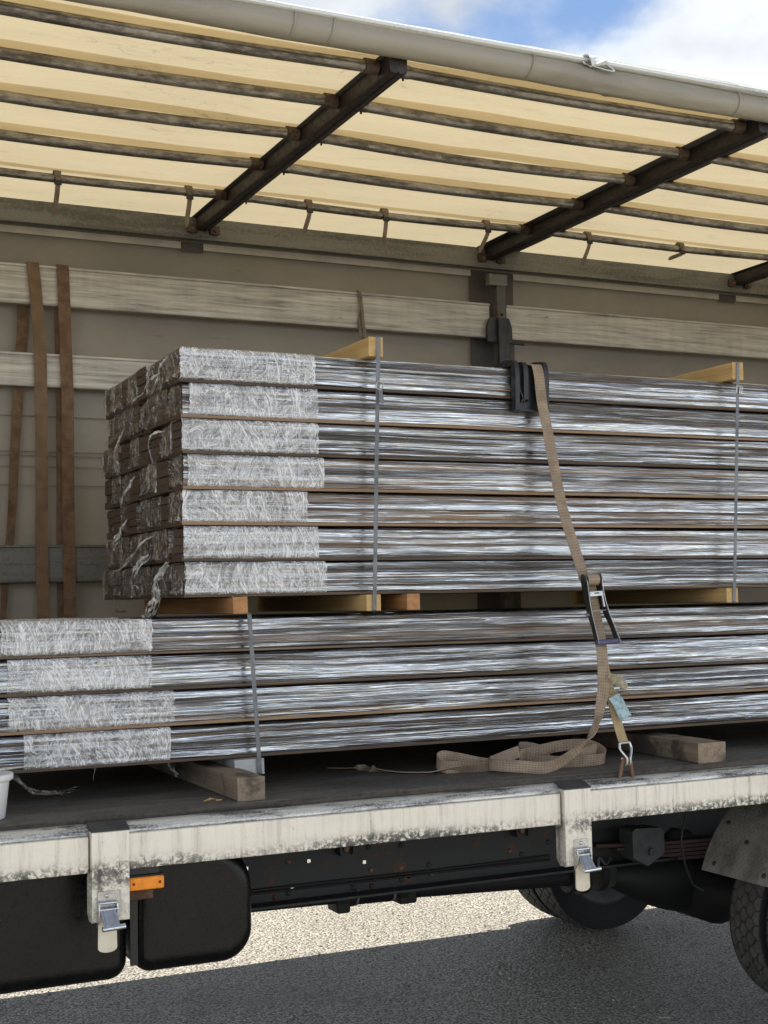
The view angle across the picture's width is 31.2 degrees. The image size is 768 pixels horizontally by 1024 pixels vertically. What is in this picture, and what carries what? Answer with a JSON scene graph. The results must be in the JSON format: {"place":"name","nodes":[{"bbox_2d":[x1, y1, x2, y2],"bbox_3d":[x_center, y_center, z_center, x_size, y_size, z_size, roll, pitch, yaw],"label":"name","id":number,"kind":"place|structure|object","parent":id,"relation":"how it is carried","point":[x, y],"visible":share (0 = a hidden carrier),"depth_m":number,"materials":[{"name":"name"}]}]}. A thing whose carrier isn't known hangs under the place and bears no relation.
{"place":"outdoors","nodes":[
{"label":"outdoors","id":0,"kind":"place"},
{"bbox_2d":[0,859,767,1023],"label":"ground","id":1,"kind":"structure","parent":0,"point":[346,942],"depth_m":6.74,"materials":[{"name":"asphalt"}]},
{"bbox_2d":[0,0,767,993],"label":"truck","id":2,"kind":"object","parent":1,"relation":"on","point":[260,176],"visible":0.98,"depth_m":6.19,"materials":[{"name":"grey metal"}]},
{"bbox_2d":[0,770,12,819],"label":"bucket","id":3,"kind":"object","parent":2,"relation":"on","point":[6,777],"visible":1,"depth_m":4.50,"materials":[{"name":"white plastic"}]},
{"bbox_2d":[0,261,48,619],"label":"hanging strap","id":4,"kind":"object","parent":2,"relation":"hanging from","point":[41,452],"visible":0.85,"depth_m":6.84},
{"bbox_2d":[54,264,75,618],"bbox_3d":[-1.604,-0.170,6.917,0.091,2.162,0.079,1,-4,-25],"label":"hanging strap","id":5,"kind":"object","parent":2,"relation":"hanging from","point":[65,451],"visible":0.9,"depth_m":6.91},
{"bbox_2d":[145,760,264,801],"bbox_3d":[-0.836,1.027,5.631,0.104,0.083,1.802,1,-4,-24],"label":"deck timber","id":6,"kind":"object","parent":2,"relation":"on","point":[238,784],"visible":0.49,"depth_m":5.00,"materials":[{"name":"wood"}]},
{"bbox_2d":[209,756,264,773],"bbox_3d":[-0.761,0.985,5.656,0.119,0.059,1.225,1,-4,-25],"label":"bearer","id":7,"kind":"object","parent":6,"relation":"on","point":[248,763],"visible":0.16,"depth_m":5.11,"materials":[{"name":"grey metal"}]},
{"bbox_2d":[153,613,261,774],"bbox_3d":[-0.754,0.719,5.697,0.051,0.600,1.274,1,-4,-25],"label":"steel band","id":8,"kind":"object","parent":7,"relation":"on","point":[254,691],"visible":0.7,"depth_m":5.12,"materials":[{"name":"metal"}]},
{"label":"board pack","id":9,"kind":"object","parent":7,"relation":"on","visible":0},
{"bbox_2d":[167,763,178,776],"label":"film tail","id":10,"kind":"object","parent":9,"relation":"attached to","point":[174,771],"visible":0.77,"depth_m":5.21},
{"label":"board pack","id":11,"kind":"object","parent":9,"relation":"on","visible":0},
{"bbox_2d":[0,633,754,660],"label":"board pack","id":12,"kind":"object","parent":11,"relation":"on","point":[346,647],"visible":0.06,"depth_m":5.58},
{"bbox_2d":[0,605,744,628],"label":"board pack","id":13,"kind":"object","parent":12,"relation":"on","point":[345,614],"visible":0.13,"depth_m":5.57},
{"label":"board pack","id":14,"kind":"object","parent":7,"relation":"on","visible":0},
{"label":"board pack","id":15,"kind":"object","parent":14,"relation":"on","visible":0},
{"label":"board pack","id":16,"kind":"object","parent":15,"relation":"on","visible":0},
{"bbox_2d":[5,604,767,621],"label":"board pack","id":17,"kind":"object","parent":16,"relation":"on","point":[448,611],"visible":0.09,"depth_m":5.95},
{"bbox_2d":[381,594,419,609],"bbox_3d":[-0.143,0.395,5.998,0.060,0.064,1.215,1,-4,-25],"label":"bearer","id":18,"kind":"object","parent":17,"relation":"on","point":[400,601],"visible":0.29,"depth_m":5.49,"materials":[{"name":"brown wood"}]},
{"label":"board pack","id":19,"kind":"object","parent":7,"relation":"on","visible":0},
{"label":"board pack","id":20,"kind":"object","parent":19,"relation":"on","visible":0},
{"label":"board pack","id":21,"kind":"object","parent":20,"relation":"on","visible":0},
{"bbox_2d":[1,603,767,621],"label":"board pack","id":22,"kind":"object","parent":21,"relation":"on","point":[384,612],"visible":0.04,"depth_m":5.94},
{"bbox_2d":[145,597,247,613],"bbox_3d":[-0.796,0.388,5.688,0.061,0.064,1.215,1,-4,-25],"label":"bearer","id":23,"kind":"object","parent":22,"relation":"on","point":[219,605],"visible":0.91,"depth_m":5.46,"materials":[{"name":"brown wood"}]},
{"bbox_2d":[133,567,149,598],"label":"board pack","id":24,"kind":"object","parent":23,"relation":"on","point":[138,580],"visible":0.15,"depth_m":5.67,"materials":[{"name":"wood"}]},
{"bbox_2d":[130,535,159,566],"bbox_3d":[0.891,0.178,6.589,4.274,0.128,0.152,1,-4,-25],"label":"board pack","id":25,"kind":"object","parent":24,"relation":"on","point":[136,543],"visible":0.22,"depth_m":5.70,"materials":[{"name":"wood"}]},
{"bbox_2d":[127,502,143,533],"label":"board pack","id":26,"kind":"object","parent":25,"relation":"on","point":[134,514],"visible":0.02,"depth_m":5.65,"materials":[{"name":"wood"}]},
{"bbox_2d":[113,520,126,550],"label":"film tail","id":27,"kind":"object","parent":26,"relation":"attached to","point":[119,533],"visible":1,"depth_m":5.69},
{"bbox_2d":[130,469,145,502],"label":"board pack","id":28,"kind":"object","parent":26,"relation":"on","point":[135,493],"visible":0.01,"depth_m":5.68,"materials":[{"name":"wood"}]},
{"bbox_2d":[131,437,142,470],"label":"board pack","id":29,"kind":"object","parent":28,"relation":"on","point":[135,449],"visible":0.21,"depth_m":5.71,"materials":[{"name":"wood"}]},
{"bbox_2d":[130,405,145,438],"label":"board pack","id":30,"kind":"object","parent":29,"relation":"on","point":[136,428],"visible":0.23,"depth_m":5.70,"materials":[{"name":"wood"}]},
{"bbox_2d":[127,373,145,406],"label":"board pack","id":31,"kind":"object","parent":30,"relation":"on","point":[133,393],"visible":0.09,"depth_m":5.73,"materials":[{"name":"wood"}]},
{"bbox_2d":[125,568,265,598],"bbox_3d":[0.837,0.322,6.712,4.277,0.128,0.148,1,-4,-25],"label":"board pack","id":32,"kind":"object","parent":23,"relation":"on","point":[128,586],"visible":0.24,"depth_m":5.81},
{"bbox_2d":[121,536,133,567],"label":"board pack","id":33,"kind":"object","parent":32,"relation":"on","point":[126,544],"visible":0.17,"depth_m":5.80,"materials":[{"name":"wood"}]},
{"bbox_2d":[123,506,139,535],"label":"board pack","id":34,"kind":"object","parent":33,"relation":"on","point":[125,519],"visible":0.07,"depth_m":5.86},
{"bbox_2d":[122,474,130,504],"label":"board pack","id":35,"kind":"object","parent":34,"relation":"on","point":[127,493],"visible":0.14,"depth_m":5.86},
{"bbox_2d":[122,441,132,473],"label":"board pack","id":36,"kind":"object","parent":35,"relation":"on","point":[127,463],"visible":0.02,"depth_m":5.84,"materials":[{"name":"wood"}]},
{"bbox_2d":[120,409,133,442],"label":"board pack","id":37,"kind":"object","parent":36,"relation":"on","point":[126,421],"visible":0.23,"depth_m":5.83,"materials":[{"name":"wood"}]},
{"bbox_2d":[114,429,123,474],"bbox_3d":[-1.114,-0.248,5.755,0.039,0.203,0.115,-1,-4,1],"label":"film tail","id":38,"kind":"object","parent":37,"relation":"hanging from","point":[117,446],"visible":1,"depth_m":5.77},
{"bbox_2d":[121,378,132,411],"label":"board pack","id":39,"kind":"object","parent":37,"relation":"on","point":[125,385],"visible":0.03,"depth_m":5.86,"materials":[{"name":"wood"}]},
{"bbox_2d":[114,569,548,598],"bbox_3d":[0.766,0.332,6.838,4.281,0.128,0.152,1,-4,-25],"label":"board pack","id":40,"kind":"object","parent":23,"relation":"on","point":[120,581],"visible":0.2,"depth_m":5.92,"materials":[{"name":"wood"}]},
{"bbox_2d":[112,538,125,568],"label":"board pack","id":41,"kind":"object","parent":40,"relation":"on","point":[117,560],"visible":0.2,"depth_m":5.93,"materials":[{"name":"wood"}]},
{"bbox_2d":[112,507,128,537],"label":"board pack","id":42,"kind":"object","parent":41,"relation":"on","point":[117,518],"visible":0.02,"depth_m":5.93,"materials":[{"name":"wood"}]},
{"bbox_2d":[113,476,126,507],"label":"board pack","id":43,"kind":"object","parent":42,"relation":"on","point":[119,484],"visible":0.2,"depth_m":5.95,"materials":[{"name":"wood"}]},
{"bbox_2d":[112,445,127,476],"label":"board pack","id":44,"kind":"object","parent":43,"relation":"on","point":[119,451],"visible":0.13,"depth_m":5.96,"materials":[{"name":"wood"}]},
{"bbox_2d":[113,414,126,445],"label":"board pack","id":45,"kind":"object","parent":44,"relation":"on","point":[117,425],"visible":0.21,"depth_m":5.98,"materials":[{"name":"wood"}]},
{"bbox_2d":[113,383,125,415],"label":"board pack","id":46,"kind":"object","parent":45,"relation":"on","point":[118,407],"visible":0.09,"depth_m":5.99,"materials":[{"name":"wood"}]},
{"bbox_2d":[102,570,666,599],"bbox_3d":[0.700,0.342,6.968,4.277,0.128,0.152,1,-4,-25],"label":"board pack","id":47,"kind":"object","parent":23,"relation":"on","point":[109,587],"visible":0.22,"depth_m":6.08,"materials":[{"name":"wood"}]},
{"bbox_2d":[107,540,130,569],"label":"board pack","id":48,"kind":"object","parent":47,"relation":"on","point":[109,558],"visible":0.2,"depth_m":6.11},
{"bbox_2d":[107,510,113,539],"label":"board pack","id":49,"kind":"object","parent":48,"relation":"on","point":[110,524],"visible":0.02,"depth_m":6.11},
{"bbox_2d":[105,479,116,509],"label":"board pack","id":50,"kind":"object","parent":49,"relation":"on","point":[109,493],"visible":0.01,"depth_m":6.08,"materials":[{"name":"wood"}]},
{"bbox_2d":[103,448,116,478],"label":"board pack","id":51,"kind":"object","parent":50,"relation":"on","point":[108,462],"visible":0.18,"depth_m":6.08,"materials":[{"name":"wood"}]},
{"bbox_2d":[108,419,114,448],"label":"board pack","id":52,"kind":"object","parent":51,"relation":"on","point":[111,437],"visible":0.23,"depth_m":6.13,"materials":[{"name":"wood"}]},
{"bbox_2d":[105,387,114,419],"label":"board pack","id":53,"kind":"object","parent":52,"relation":"on","point":[109,404],"visible":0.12,"depth_m":6.11,"materials":[{"name":"wood"}]},
{"bbox_2d":[323,337,382,359],"bbox_3d":[-0.302,-0.612,5.994,0.064,0.080,1.258,1,-4,-25],"label":"top timber","id":54,"kind":"object","parent":53,"relation":"on","point":[365,348],"visible":0.3,"depth_m":5.48,"materials":[{"name":"yellow wood"}]},
{"bbox_2d":[162,564,766,597],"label":"board pack","id":55,"kind":"object","parent":23,"relation":"on","point":[167,581],"visible":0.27,"depth_m":5.33,"materials":[{"name":"wood"}]},
{"bbox_2d":[142,562,169,617],"bbox_3d":[-0.873,0.294,5.179,0.118,0.214,0.109,-2,-4,9],"label":"film tail","id":56,"kind":"object","parent":55,"relation":"attached to","point":[161,572],"visible":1,"depth_m":5.17},
{"bbox_2d":[155,529,689,562],"bbox_3d":[1.065,0.151,6.191,4.276,0.128,0.150,1,-4,-25],"label":"board pack","id":57,"kind":"object","parent":55,"relation":"on","point":[165,543],"visible":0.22,"depth_m":5.29,"materials":[{"name":"wood"}]},
{"bbox_2d":[161,494,685,529],"bbox_3d":[1.083,0.019,6.210,4.257,0.128,0.143,1,-4,-25],"label":"board pack","id":58,"kind":"object","parent":57,"relation":"on","point":[166,516],"visible":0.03,"depth_m":5.32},
{"bbox_2d":[157,458,174,493],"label":"board pack","id":59,"kind":"object","parent":58,"relation":"on","point":[165,472],"visible":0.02,"depth_m":5.29,"materials":[{"name":"wood"}]},
{"bbox_2d":[162,424,176,459],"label":"board pack","id":60,"kind":"object","parent":59,"relation":"on","point":[167,453],"visible":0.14,"depth_m":5.34,"materials":[{"name":"wood"}]},
{"bbox_2d":[148,431,163,462],"bbox_3d":[-0.875,-0.247,5.283,0.071,0.129,0.018,-2,-4,16],"label":"film tail","id":61,"kind":"object","parent":60,"relation":"attached to","point":[153,433],"visible":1,"depth_m":5.29},
{"bbox_2d":[156,389,173,426],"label":"board pack","id":62,"kind":"object","parent":60,"relation":"on","point":[164,400],"visible":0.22,"depth_m":5.29,"materials":[{"name":"wood"}]},
{"bbox_2d":[159,354,172,391],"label":"board pack","id":63,"kind":"object","parent":62,"relation":"on","point":[163,375],"visible":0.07,"depth_m":5.34,"materials":[{"name":"wood"}]},
{"bbox_2d":[131,373,159,404],"bbox_3d":[-0.957,-0.478,5.431,0.038,0.102,0.316,1,-4,-31],"label":"film tail","id":64,"kind":"object","parent":63,"relation":"attached to","point":[153,377],"visible":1,"depth_m":5.36},
{"bbox_2d":[172,559,767,597],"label":"board pack","id":65,"kind":"object","parent":23,"relation":"on","point":[268,578],"visible":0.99,"depth_m":5.56,"materials":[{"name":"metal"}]},
{"bbox_2d":[171,526,767,561],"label":"board pack","id":66,"kind":"object","parent":65,"relation":"on","point":[240,544],"visible":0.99,"depth_m":5.59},
{"bbox_2d":[170,490,767,529],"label":"board pack","id":67,"kind":"object","parent":66,"relation":"on","point":[221,508],"visible":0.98,"depth_m":5.59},
{"bbox_2d":[172,454,767,500],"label":"board pack","id":68,"kind":"object","parent":67,"relation":"on","point":[234,473],"visible":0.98,"depth_m":5.60,"materials":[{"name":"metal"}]},
{"bbox_2d":[170,418,767,470],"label":"board pack","id":69,"kind":"object","parent":68,"relation":"on","point":[241,438],"visible":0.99,"depth_m":5.61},
{"bbox_2d":[170,382,767,441],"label":"board pack","id":70,"kind":"object","parent":69,"relation":"on","point":[218,402],"visible":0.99,"depth_m":5.61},
{"bbox_2d":[166,347,767,413],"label":"board pack","id":71,"kind":"object","parent":70,"relation":"on","point":[187,365],"visible":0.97,"depth_m":5.60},
{"bbox_2d":[150,356,167,394],"bbox_3d":[-0.873,-0.523,5.274,0.115,0.137,0.037,-4,-5,40],"label":"film tail","id":72,"kind":"object","parent":71,"relation":"hanging from","point":[162,363],"visible":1,"depth_m":5.25},
{"bbox_2d":[493,360,548,411],"bbox_3d":[0.571,-0.524,5.843,0.163,0.223,0.228,1,-4,-25],"label":"corner protector","id":73,"kind":"object","parent":71,"relation":"attached to","point":[523,395],"visible":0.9,"depth_m":5.75,"materials":[{"name":"black plastic"}]},
{"bbox_2d":[572,588,737,603],"bbox_3d":[1.280,0.409,6.661,0.065,0.064,1.238,1,-4,-25],"label":"bearer","id":74,"kind":"object","parent":22,"relation":"on","point":[711,595],"visible":0.83,"depth_m":6.47,"materials":[{"name":"brown wood"}]},
{"bbox_2d":[151,565,767,597],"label":"board pack","id":75,"kind":"object","parent":74,"relation":"on","point":[155,572],"visible":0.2,"depth_m":5.42,"materials":[{"name":"wood"}]},
{"bbox_2d":[152,531,178,563],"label":"board pack","id":76,"kind":"object","parent":75,"relation":"on","point":[155,538],"visible":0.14,"depth_m":5.45,"materials":[{"name":"wood"}]},
{"bbox_2d":[112,535,154,571],"bbox_3d":[-1.024,0.170,5.508,0.048,0.141,0.387,2,-5,-36],"label":"film tail","id":77,"kind":"object","parent":76,"relation":"attached to","point":[139,545],"visible":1,"depth_m":5.43},
{"bbox_2d":[130,554,149,594],"bbox_3d":[-0.972,0.247,5.410,0.100,0.163,0.075,-3,-4,26],"label":"film tail","id":78,"kind":"object","parent":76,"relation":"attached to","point":[142,560],"visible":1,"depth_m":5.40},
{"bbox_2d":[152,497,167,530],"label":"board pack","id":79,"kind":"object","parent":76,"relation":"on","point":[157,507],"visible":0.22,"depth_m":5.45,"materials":[{"name":"wood"}]},
{"bbox_2d":[146,462,167,496],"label":"board pack","id":80,"kind":"object","parent":79,"relation":"on","point":[153,480],"visible":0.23,"depth_m":5.45,"materials":[{"name":"wood"}]},
{"bbox_2d":[149,428,164,463],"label":"board pack","id":81,"kind":"object","parent":80,"relation":"on","point":[157,446],"visible":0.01,"depth_m":5.42,"materials":[{"name":"wood"}]},
{"bbox_2d":[147,394,165,430],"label":"board pack","id":82,"kind":"object","parent":81,"relation":"on","point":[152,425],"visible":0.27,"depth_m":5.46,"materials":[{"name":"wood"}]},
{"bbox_2d":[148,361,162,396],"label":"board pack","id":83,"kind":"object","parent":82,"relation":"on","point":[153,372],"visible":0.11,"depth_m":5.46,"materials":[{"name":"wood"}]},
{"bbox_2d":[573,362,742,603],"bbox_3d":[1.304,-0.095,6.724,0.094,1.082,1.293,1,-4,-25],"label":"steel band","id":84,"kind":"object","parent":74,"relation":"on","point":[736,479],"visible":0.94,"depth_m":6.15,"materials":[{"name":"metal"}]},
{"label":"board pack","id":85,"kind":"object","parent":7,"relation":"on","visible":0},
{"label":"board pack","id":86,"kind":"object","parent":85,"relation":"on","visible":0},
{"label":"board pack","id":87,"kind":"object","parent":86,"relation":"on","visible":0},
{"bbox_2d":[3,602,767,620],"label":"board pack","id":88,"kind":"object","parent":87,"relation":"on","point":[456,609],"visible":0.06,"depth_m":6.65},
{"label":"board pack","id":89,"kind":"object","parent":7,"relation":"on","visible":0},
{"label":"board pack","id":90,"kind":"object","parent":89,"relation":"on","visible":0},
{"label":"board pack","id":91,"kind":"object","parent":90,"relation":"on","visible":0},
{"bbox_2d":[2,613,292,620],"bbox_3d":[0.316,0.542,6.767,4.775,0.129,0.156,1,-4,-25],"label":"board pack","id":92,"kind":"object","parent":91,"relation":"on","point":[122,617],"visible":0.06,"depth_m":6.03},
{"bbox_2d":[256,594,380,610],"bbox_3d":[-0.305,0.392,5.909,0.063,0.064,1.238,1,-4,-25],"label":"bearer","id":93,"kind":"object","parent":92,"relation":"on","point":[337,603],"visible":0.98,"depth_m":5.76,"materials":[{"name":"brown wood"}]},
{"bbox_2d":[141,566,162,598],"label":"board pack","id":94,"kind":"object","parent":93,"relation":"on","point":[148,577],"visible":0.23,"depth_m":5.54,"materials":[{"name":"wood"}]},
{"bbox_2d":[138,533,171,564],"bbox_3d":[0.947,0.169,6.455,4.278,0.128,0.148,1,-4,-25],"label":"board pack","id":95,"kind":"object","parent":94,"relation":"on","point":[146,547],"visible":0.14,"depth_m":5.53,"materials":[{"name":"wood"}]},
{"bbox_2d":[141,499,157,532],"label":"board pack","id":96,"kind":"object","parent":95,"relation":"on","point":[147,523],"visible":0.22,"depth_m":5.55,"materials":[{"name":"wood"}]},
{"bbox_2d":[141,467,156,499],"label":"board pack","id":97,"kind":"object","parent":96,"relation":"on","point":[144,486],"visible":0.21,"depth_m":5.58,"materials":[{"name":"wood"}]},
{"bbox_2d":[120,476,134,506],"bbox_3d":[-1.054,-0.085,5.632,0.082,0.124,0.028,-3,-4,27],"label":"film tail","id":98,"kind":"object","parent":97,"relation":"attached to","point":[128,487],"visible":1,"depth_m":5.63},
{"bbox_2d":[139,433,150,467],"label":"board pack","id":99,"kind":"object","parent":97,"relation":"on","point":[144,460],"visible":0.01,"depth_m":5.57,"materials":[{"name":"wood"}]},
{"bbox_2d":[142,402,150,434],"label":"board pack","id":100,"kind":"object","parent":99,"relation":"on","point":[146,418],"visible":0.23,"depth_m":5.62,"materials":[{"name":"wood"}]},
{"bbox_2d":[136,366,150,401],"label":"board pack","id":101,"kind":"object","parent":100,"relation":"on","point":[142,376],"visible":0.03,"depth_m":5.58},
{"bbox_2d":[667,362,742,382],"bbox_3d":[1.324,-0.595,6.766,0.063,0.081,1.258,1,-4,-25],"label":"top timber","id":102,"kind":"object","parent":101,"relation":"on","point":[724,373],"visible":0.27,"depth_m":6.28,"materials":[{"name":"yellow wood"}]},
{"bbox_2d":[258,336,383,611],"bbox_3d":[-0.297,-0.113,5.959,0.064,1.082,1.303,1,-4,-25],"label":"steel band","id":103,"kind":"object","parent":93,"relation":"on","point":[379,394],"visible":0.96,"depth_m":5.39,"materials":[{"name":"metal"}]},
{"bbox_2d":[204,798,221,801],"bbox_3d":[-0.605,1.008,4.824,0.067,0.011,0.039,1,-4,-25],"label":"splinter","id":104,"kind":"object","parent":2,"relation":"on","point":[208,799],"visible":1,"depth_m":4.82,"materials":[{"name":"brown wood"}]},
{"bbox_2d":[356,290,365,339],"bbox_3d":[-0.125,-1.093,7.653,0.048,0.281,0.045,1,-4,-25],"label":"hanging strap","id":105,"kind":"object","parent":2,"relation":"hanging from","point":[361,321],"visible":0.95,"depth_m":7.65,"materials":[{"name":"fabric"}]},
{"bbox_2d":[0,690,767,773],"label":"board pack","id":106,"kind":"object","parent":2,"relation":"on","point":[27,753],"visible":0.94,"depth_m":5.35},
{"bbox_2d":[0,662,767,735],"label":"board pack","id":107,"kind":"object","parent":106,"relation":"on","point":[71,713],"visible":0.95,"depth_m":5.35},
{"bbox_2d":[0,633,767,697],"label":"board pack","id":108,"kind":"object","parent":107,"relation":"on","point":[64,676],"visible":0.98,"depth_m":5.37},
{"bbox_2d":[0,605,767,658],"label":"board pack","id":109,"kind":"object","parent":108,"relation":"on","point":[49,639],"visible":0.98,"depth_m":5.37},
{"bbox_2d":[336,364,632,773],"bbox_3d":[0.193,0.244,5.973,1.026,1.688,1.608,1,-4,-25],"label":"ratchet strap","id":110,"kind":"object","parent":2,"relation":"on","point":[534,758],"visible":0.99,"depth_m":5.52,"materials":[{"name":"fabric"}]},
{"bbox_2d":[544,730,725,763],"bbox_3d":[0.997,1.046,6.484,0.142,0.082,1.840,0,-4,-22],"label":"deck timber","id":111,"kind":"object","parent":2,"relation":"on","point":[682,748],"visible":0.45,"depth_m":5.85,"materials":[{"name":"wood"}]},
{"bbox_2d":[271,0,767,87],"label":"sky","id":112,"kind":"structure","parent":0,"point":[722,39],"materials":[{"name":"blue"}]},
{"bbox_3d":[1.861,1.013,6.900,0.102,0.059,1.225,1,-4,-25],"label":"bearer","id":113,"kind":"object","parent":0,"visible":0},
{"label":"board pack","id":114,"kind":"object","parent":113,"relation":"on","visible":0},
{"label":"board pack","id":115,"kind":"object","parent":114,"relation":"on","visible":0},
{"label":"board pack","id":116,"kind":"object","parent":115,"relation":"on","visible":0},
{"bbox_2d":[0,603,736,621],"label":"board pack","id":117,"kind":"object","parent":116,"relation":"on","point":[325,613],"visible":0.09,"depth_m":5.99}
]}

